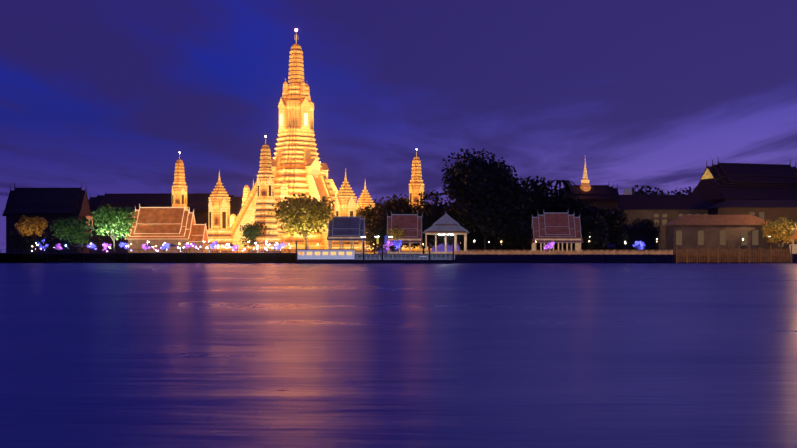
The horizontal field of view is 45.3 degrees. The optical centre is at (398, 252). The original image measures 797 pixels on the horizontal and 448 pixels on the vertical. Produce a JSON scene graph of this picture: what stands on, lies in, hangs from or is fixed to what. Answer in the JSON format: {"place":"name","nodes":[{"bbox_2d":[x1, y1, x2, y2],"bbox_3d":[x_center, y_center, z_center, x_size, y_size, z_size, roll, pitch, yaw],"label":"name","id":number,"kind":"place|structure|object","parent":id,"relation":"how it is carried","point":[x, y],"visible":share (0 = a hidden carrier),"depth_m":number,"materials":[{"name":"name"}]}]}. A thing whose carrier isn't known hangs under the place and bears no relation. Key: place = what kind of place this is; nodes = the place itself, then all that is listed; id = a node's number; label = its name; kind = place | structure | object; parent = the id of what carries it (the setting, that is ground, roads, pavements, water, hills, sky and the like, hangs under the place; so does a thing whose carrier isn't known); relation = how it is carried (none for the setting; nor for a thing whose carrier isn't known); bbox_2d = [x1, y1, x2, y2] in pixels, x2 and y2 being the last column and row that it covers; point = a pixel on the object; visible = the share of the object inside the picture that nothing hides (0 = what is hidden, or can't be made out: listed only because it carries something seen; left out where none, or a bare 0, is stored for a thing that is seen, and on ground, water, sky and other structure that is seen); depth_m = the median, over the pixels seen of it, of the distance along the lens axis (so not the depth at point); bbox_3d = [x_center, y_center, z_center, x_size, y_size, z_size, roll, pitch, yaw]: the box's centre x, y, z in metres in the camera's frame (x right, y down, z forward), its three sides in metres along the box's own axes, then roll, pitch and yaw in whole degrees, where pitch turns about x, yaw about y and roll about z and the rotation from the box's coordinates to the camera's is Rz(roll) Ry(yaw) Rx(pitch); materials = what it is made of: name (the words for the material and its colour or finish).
{"place":"outdoors","nodes":[
{"label":"outdoors","id":0,"kind":"place"},
{"bbox_2d":[0,263,796,447],"bbox_3d":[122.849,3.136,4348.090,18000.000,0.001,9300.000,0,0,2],"label":"river water","id":1,"kind":"structure","parent":0,"point":[454,355],"depth_m":29.08,"materials":[{"name":"blue liquid"}]},
{"bbox_2d":[47,245,663,262],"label":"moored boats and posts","id":2,"kind":"object","parent":1,"relation":"on","point":[79,261],"visible":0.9,"depth_m":283.88,"materials":[{"name":"black wood"}]},
{"bbox_2d":[296,241,454,263],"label":"pontoon pier","id":3,"kind":"structure","parent":1,"relation":"on","point":[329,258],"depth_m":275.31,"materials":[{"name":"grey metal"}]},
{"bbox_2d":[299,252,351,254],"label":"pontoon cabin windows","id":4,"kind":"structure","parent":3,"relation":"attached to","point":[326,253],"depth_m":276.23,"materials":[{"name":"yellow glass"}]},
{"bbox_2d":[365,235,392,258],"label":"pontoon light poles","id":5,"kind":"object","parent":3,"relation":"on","point":[376,246],"visible":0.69,"depth_m":281.02,"materials":[{"name":"grey metal"}]},
{"bbox_2d":[377,236,386,243],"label":"pontoon flags","id":6,"kind":"object","parent":5,"relation":"attached to","point":[385,240],"visible":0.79,"depth_m":281.03},
{"bbox_2d":[304,257,605,261],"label":"fender tyres","id":7,"kind":"object","parent":3,"relation":"attached to","point":[434,259],"visible":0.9,"depth_m":275.50,"materials":[{"name":"rubber"}]},
{"bbox_2d":[0,253,796,262],"bbox_3d":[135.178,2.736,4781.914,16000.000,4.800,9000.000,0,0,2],"label":"embankment","id":8,"kind":"structure","parent":0,"point":[559,259],"depth_m":282.96,"materials":[{"name":"black concrete"}]},
{"bbox_2d":[15,215,47,252],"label":"tree","id":9,"kind":"object","parent":8,"relation":"on","point":[33,226],"visible":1,"depth_m":302.17,"materials":[{"name":"orange plant"}]},
{"bbox_2d":[37,240,48,252],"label":"tree","id":10,"kind":"object","parent":8,"relation":"on","point":[46,245],"visible":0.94,"depth_m":292.00,"materials":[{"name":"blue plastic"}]},
{"bbox_2d":[2,182,91,252],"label":"hall","id":11,"kind":"structure","parent":8,"relation":"on","point":[49,205],"depth_m":334.39,"materials":[{"name":"tile"}]},
{"bbox_2d":[86,216,92,233],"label":"lit hall gable","id":12,"kind":"structure","parent":11,"relation":"part of","point":[89,217],"depth_m":338.95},
{"bbox_2d":[8,227,105,252],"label":"bushes","id":13,"kind":"object","parent":8,"relation":"on","point":[20,241],"visible":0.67,"depth_m":319.92,"materials":[{"name":"green plant"}]},
{"bbox_2d":[49,216,92,252],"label":"tree","id":14,"kind":"object","parent":8,"relation":"on","point":[69,227],"visible":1,"depth_m":301.37,"materials":[{"name":"green plant"}]},
{"bbox_2d":[86,243,96,248],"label":"tree","id":15,"kind":"object","parent":8,"relation":"on","point":[90,245],"visible":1,"depth_m":293.40,"materials":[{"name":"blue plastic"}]},
{"bbox_2d":[91,204,136,252],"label":"tree","id":16,"kind":"object","parent":8,"relation":"on","point":[110,219],"visible":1,"depth_m":299.56,"materials":[{"name":"green plant"}]},
{"bbox_2d":[119,242,128,252],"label":"tree","id":17,"kind":"object","parent":8,"relation":"on","point":[122,244],"visible":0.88,"depth_m":292.08,"materials":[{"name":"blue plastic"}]},
{"bbox_2d":[0,249,295,262],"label":"embankment wall","id":18,"kind":"structure","parent":8,"relation":"on","point":[75,257],"depth_m":286.10,"materials":[{"name":"concrete"}]},
{"bbox_2d":[74,244,234,246],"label":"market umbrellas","id":19,"kind":"object","parent":8,"relation":"on","point":[149,245],"visible":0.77,"depth_m":291.96,"materials":[{"name":"white fabric"}]},
{"bbox_2d":[125,203,195,252],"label":"temple hall","id":20,"kind":"structure","parent":8,"relation":"on","point":[157,227],"depth_m":309.58,"materials":[{"name":"orange tile"}]},
{"bbox_2d":[88,191,241,252],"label":"building","id":21,"kind":"structure","parent":8,"relation":"on","point":[197,203],"depth_m":422.72,"materials":[{"name":"tile"}]},
{"bbox_2d":[160,243,169,252],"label":"tree","id":22,"kind":"object","parent":8,"relation":"on","point":[166,246],"visible":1,"depth_m":290.76,"materials":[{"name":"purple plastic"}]},
{"bbox_2d":[172,153,187,209],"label":"temple tower","id":23,"kind":"structure","parent":8,"relation":"on","point":[179,188],"depth_m":349.43,"materials":[{"name":"gold metal"}]},
{"bbox_2d":[189,224,208,252],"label":"orange sala annex","id":24,"kind":"object","parent":8,"relation":"on","point":[199,235],"visible":0.6,"depth_m":312.59,"materials":[{"name":"orange tile"}]},
{"bbox_2d":[207,171,233,252],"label":"temple pavilion","id":25,"kind":"structure","parent":8,"relation":"on","point":[219,200],"depth_m":323.98,"materials":[{"name":"beige"}]},
{"bbox_2d":[209,212,225,227],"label":"wat arun mondop doors","id":26,"kind":"structure","parent":25,"relation":"attached to","point":[223,219],"depth_m":324.28,"materials":[{"name":"brown wood"}]},
{"bbox_2d":[239,221,270,246],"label":"tree","id":27,"kind":"object","parent":8,"relation":"on","point":[250,231],"visible":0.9,"depth_m":297.76,"materials":[{"name":"green plant"}]},
{"bbox_2d":[248,139,282,252],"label":"temple tower","id":28,"kind":"structure","parent":8,"relation":"on","point":[265,201],"depth_m":300.26,"materials":[{"name":"gold metal"}]},
{"bbox_2d":[258,185,270,195],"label":"wat arun satellite niches","id":29,"kind":"object","parent":28,"relation":"attached to","point":[269,190],"visible":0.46,"depth_m":300.51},
{"bbox_2d":[275,243,286,252],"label":"tree","id":30,"kind":"object","parent":8,"relation":"on","point":[279,246],"visible":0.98,"depth_m":290.86,"materials":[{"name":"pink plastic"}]},
{"bbox_2d":[230,34,367,253],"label":"temple tower","id":31,"kind":"structure","parent":8,"relation":"on","point":[298,167],"depth_m":338.79,"materials":[{"name":"gold metal"}]},
{"bbox_2d":[280,113,307,125],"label":"wat arun niche statues","id":32,"kind":"object","parent":31,"relation":"in","point":[306,119],"visible":0.5,"depth_m":341.35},
{"bbox_2d":[268,193,336,248],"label":"tree","id":33,"kind":"object","parent":8,"relation":"on","point":[301,215],"visible":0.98,"depth_m":296.20,"materials":[{"name":"green plant"}]},
{"bbox_2d":[332,169,359,251],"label":"temple pavilion","id":34,"kind":"structure","parent":8,"relation":"on","point":[345,199],"depth_m":319.16,"materials":[{"name":"gold metal"}]},
{"bbox_2d":[327,215,365,253],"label":"pavilion","id":35,"kind":"structure","parent":8,"relation":"on","point":[346,228],"depth_m":296.44,"materials":[{"name":"tile"}]},
{"bbox_2d":[356,182,377,253],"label":"temple pavilion","id":36,"kind":"structure","parent":8,"relation":"on","point":[365,199],"depth_m":363.30,"materials":[{"name":"gold"}]},
{"bbox_2d":[356,204,387,253],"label":"tree","id":37,"kind":"object","parent":8,"relation":"on","point":[366,212],"visible":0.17,"depth_m":331.69,"materials":[{"name":"green plant"}]},
{"bbox_2d":[365,208,406,249],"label":"tree","id":38,"kind":"object","parent":8,"relation":"on","point":[378,225],"visible":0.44,"depth_m":317.03,"materials":[{"name":"green plant"}]},
{"bbox_2d":[383,239,392,248],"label":"tree","id":39,"kind":"object","parent":8,"relation":"on","point":[389,243],"visible":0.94,"depth_m":291.10,"materials":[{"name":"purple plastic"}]},
{"bbox_2d":[370,194,408,251],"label":"tree","id":40,"kind":"object","parent":8,"relation":"on","point":[380,206],"depth_m":413.23,"materials":[{"name":"green plant"}]},
{"bbox_2d":[386,225,406,239],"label":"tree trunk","id":41,"kind":"object","parent":8,"relation":"on","point":[397,232],"visible":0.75,"depth_m":295.60,"materials":[{"name":"green plant"}]},
{"bbox_2d":[393,240,401,253],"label":"tree","id":42,"kind":"object","parent":8,"relation":"on","point":[396,243],"visible":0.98,"depth_m":288.74,"materials":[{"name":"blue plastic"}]},
{"bbox_2d":[31,236,769,250],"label":"white bank lights","id":43,"kind":"object","parent":8,"relation":"on","point":[282,247],"visible":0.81,"depth_m":293.48},
{"bbox_2d":[386,212,421,253],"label":"pavilion","id":44,"kind":"structure","parent":8,"relation":"on","point":[411,224],"depth_m":297.97,"materials":[{"name":"tile"}]},
{"bbox_2d":[384,197,423,244],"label":"tree","id":45,"kind":"object","parent":8,"relation":"on","point":[403,205],"visible":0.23,"depth_m":333.99,"materials":[{"name":"green plant"}]},
{"bbox_2d":[361,214,459,248],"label":"treeline","id":46,"kind":"object","parent":8,"relation":"on","point":[366,224],"visible":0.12,"depth_m":326.17,"materials":[{"name":"green plant"}]},
{"bbox_2d":[402,150,430,253],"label":"temple tower","id":47,"kind":"structure","parent":8,"relation":"on","point":[416,186],"depth_m":339.13,"materials":[{"name":"gold metal"}]},
{"bbox_2d":[407,208,435,253],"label":"tree","id":48,"kind":"object","parent":8,"relation":"on","point":[426,223],"visible":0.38,"depth_m":317.80,"materials":[{"name":"green plant"}]},
{"bbox_2d":[407,190,450,248],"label":"tree","id":49,"kind":"object","parent":8,"relation":"on","point":[434,208],"visible":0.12,"depth_m":332.45,"materials":[{"name":"green plant"}]},
{"bbox_2d":[437,202,479,249],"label":"tree","id":50,"kind":"object","parent":8,"relation":"on","point":[451,213],"visible":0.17,"depth_m":316.32,"materials":[{"name":"green plant"}]},
{"bbox_2d":[441,148,535,250],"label":"tree","id":51,"kind":"object","parent":8,"relation":"on","point":[480,192],"visible":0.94,"depth_m":299.35,"materials":[{"name":"green plant"}]},
{"bbox_2d":[500,176,560,250],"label":"tree","id":52,"kind":"object","parent":8,"relation":"on","point":[539,202],"visible":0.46,"depth_m":314.84,"materials":[{"name":"green plant"}]},
{"bbox_2d":[544,242,552,249],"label":"tree","id":53,"kind":"object","parent":8,"relation":"on","point":[549,245],"visible":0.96,"depth_m":288.21,"materials":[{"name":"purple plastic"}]},
{"bbox_2d":[530,209,582,250],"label":"pavilion","id":54,"kind":"structure","parent":8,"relation":"on","point":[557,227],"depth_m":296.26,"materials":[{"name":"red tile"}]},
{"bbox_2d":[461,225,660,250],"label":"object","id":55,"kind":"structure","parent":8,"relation":"on","point":[651,245],"depth_m":332.26,"materials":[{"name":"tile"}]},
{"bbox_2d":[537,180,585,250],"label":"palm","id":56,"kind":"object","parent":8,"relation":"on","point":[566,183],"visible":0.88,"depth_m":313.22,"materials":[{"name":"green plant"}]},
{"bbox_2d":[463,218,660,250],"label":"bushes","id":57,"kind":"object","parent":8,"relation":"on","point":[643,228],"visible":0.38,"depth_m":321.98,"materials":[{"name":"green plant"}]},
{"bbox_2d":[454,250,672,262],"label":"promenade","id":58,"kind":"structure","parent":8,"relation":"on","point":[563,253],"depth_m":282.03,"materials":[{"name":"concrete"}]},
{"bbox_2d":[474,242,643,259],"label":"promenade lamp posts","id":59,"kind":"object","parent":58,"relation":"on","point":[611,245],"visible":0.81,"depth_m":281.83,"materials":[{"name":"grey metal"}]},
{"bbox_2d":[542,185,600,250],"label":"tree","id":60,"kind":"object","parent":8,"relation":"on","point":[568,201],"visible":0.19,"depth_m":312.91,"materials":[{"name":"green plant"}]},
{"bbox_2d":[568,213,610,250],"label":"tree","id":61,"kind":"object","parent":8,"relation":"on","point":[596,229],"visible":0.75,"depth_m":299.55,"materials":[{"name":"green plant"}]},
{"bbox_2d":[561,182,620,209],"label":"temple roof","id":62,"kind":"structure","parent":8,"relation":"on","point":[604,196],"depth_m":339.10,"materials":[{"name":"tile"}]},
{"bbox_2d":[580,161,590,191],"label":"golden chedi","id":63,"kind":"structure","parent":62,"relation":"on","point":[585,186],"depth_m":341.87,"materials":[{"name":"gold"}]},
{"bbox_2d":[582,207,629,250],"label":"tree","id":64,"kind":"object","parent":8,"relation":"on","point":[617,232],"visible":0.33,"depth_m":307.53,"materials":[{"name":"green plant"}]},
{"bbox_2d":[633,241,643,249],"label":"tree","id":65,"kind":"object","parent":8,"relation":"on","point":[641,245],"visible":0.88,"depth_m":289.46,"materials":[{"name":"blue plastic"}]},
{"bbox_2d":[632,185,668,194],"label":"tree","id":66,"kind":"object","parent":8,"relation":"on","point":[639,191],"visible":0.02,"depth_m":424.07,"materials":[{"name":"green plant"}]},
{"bbox_2d":[666,187,694,194],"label":"tree","id":67,"kind":"object","parent":8,"relation":"on","point":[689,192],"depth_m":428.91,"materials":[{"name":"green plant"}]},
{"bbox_2d":[676,246,791,262],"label":"wooden fence","id":68,"kind":"object","parent":8,"relation":"on","point":[738,254],"visible":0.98,"depth_m":280.01,"materials":[{"name":"brown wood"}]},
{"bbox_2d":[691,159,796,204],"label":"roof","id":69,"kind":"structure","parent":8,"relation":"on","point":[738,181],"depth_m":362.13,"materials":[{"name":"tile"}]},
{"bbox_2d":[701,168,712,178],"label":"gable","id":70,"kind":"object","parent":69,"relation":"attached to","point":[707,174],"visible":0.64,"depth_m":363.34,"materials":[{"name":"gold"}]},
{"bbox_2d":[760,217,796,253],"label":"tree","id":71,"kind":"object","parent":8,"relation":"on","point":[779,227],"visible":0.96,"depth_m":300.04,"materials":[{"name":"yellow plant"}]},
{"bbox_2d":[791,227,796,243],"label":"building","id":72,"kind":"structure","parent":8,"relation":"on","point":[794,236],"depth_m":295.78,"materials":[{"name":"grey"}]},
{"bbox_2d":[0,0,796,252],"label":"sky","id":73,"kind":"structure","parent":0,"point":[106,96],"materials":[{"name":"blue"}]},
{"bbox_2d":[422,213,470,253],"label":"pavilion","id":74,"kind":"structure","parent":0,"point":[436,233],"depth_m":294.37,"materials":[{"name":"grey"}]},
{"bbox_2d":[425,215,467,230],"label":"roof","id":75,"kind":"structure","parent":74,"relation":"attached to","point":[445,219],"depth_m":294.15,"materials":[{"name":"grey tile"}]},
{"bbox_2d":[618,195,713,250],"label":"long building","id":76,"kind":"structure","parent":0,"point":[651,205],"depth_m":343.74,"materials":[{"name":"tile"}]},
{"bbox_2d":[623,187,631,194],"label":"white cupola","id":77,"kind":"object","parent":76,"relation":"on","point":[627,191],"visible":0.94,"depth_m":395.95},
{"bbox_2d":[621,217,677,250],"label":"long building arcade","id":78,"kind":"object","parent":76,"relation":"attached to","point":[654,218],"visible":0.19,"depth_m":342.33},
{"bbox_2d":[654,214,707,224],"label":"long building windows","id":79,"kind":"structure","parent":76,"relation":"attached to","point":[664,222],"depth_m":343.20,"materials":[{"name":"beige glass"}]},
{"bbox_2d":[663,215,773,253],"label":"house","id":80,"kind":"structure","parent":0,"point":[710,226],"depth_m":304.18,"materials":[{"name":"brown wood"}]},
{"bbox_2d":[676,231,757,244],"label":"house windows","id":81,"kind":"structure","parent":80,"relation":"attached to","point":[722,237],"depth_m":303.96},
{"bbox_2d":[706,200,796,253],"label":"building","id":82,"kind":"structure","parent":0,"point":[772,210],"depth_m":328.54,"materials":[{"name":"tile"}]},
{"bbox_2d":[749,212,783,246],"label":"house windows","id":83,"kind":"structure","parent":82,"relation":"attached to","point":[761,215],"depth_m":328.36,"materials":[{"name":"brown glass"}]},
{"bbox_2d":[789,244,796,253],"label":"white river wall","id":84,"kind":"structure","parent":0,"point":[794,248],"depth_m":285.09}
]}

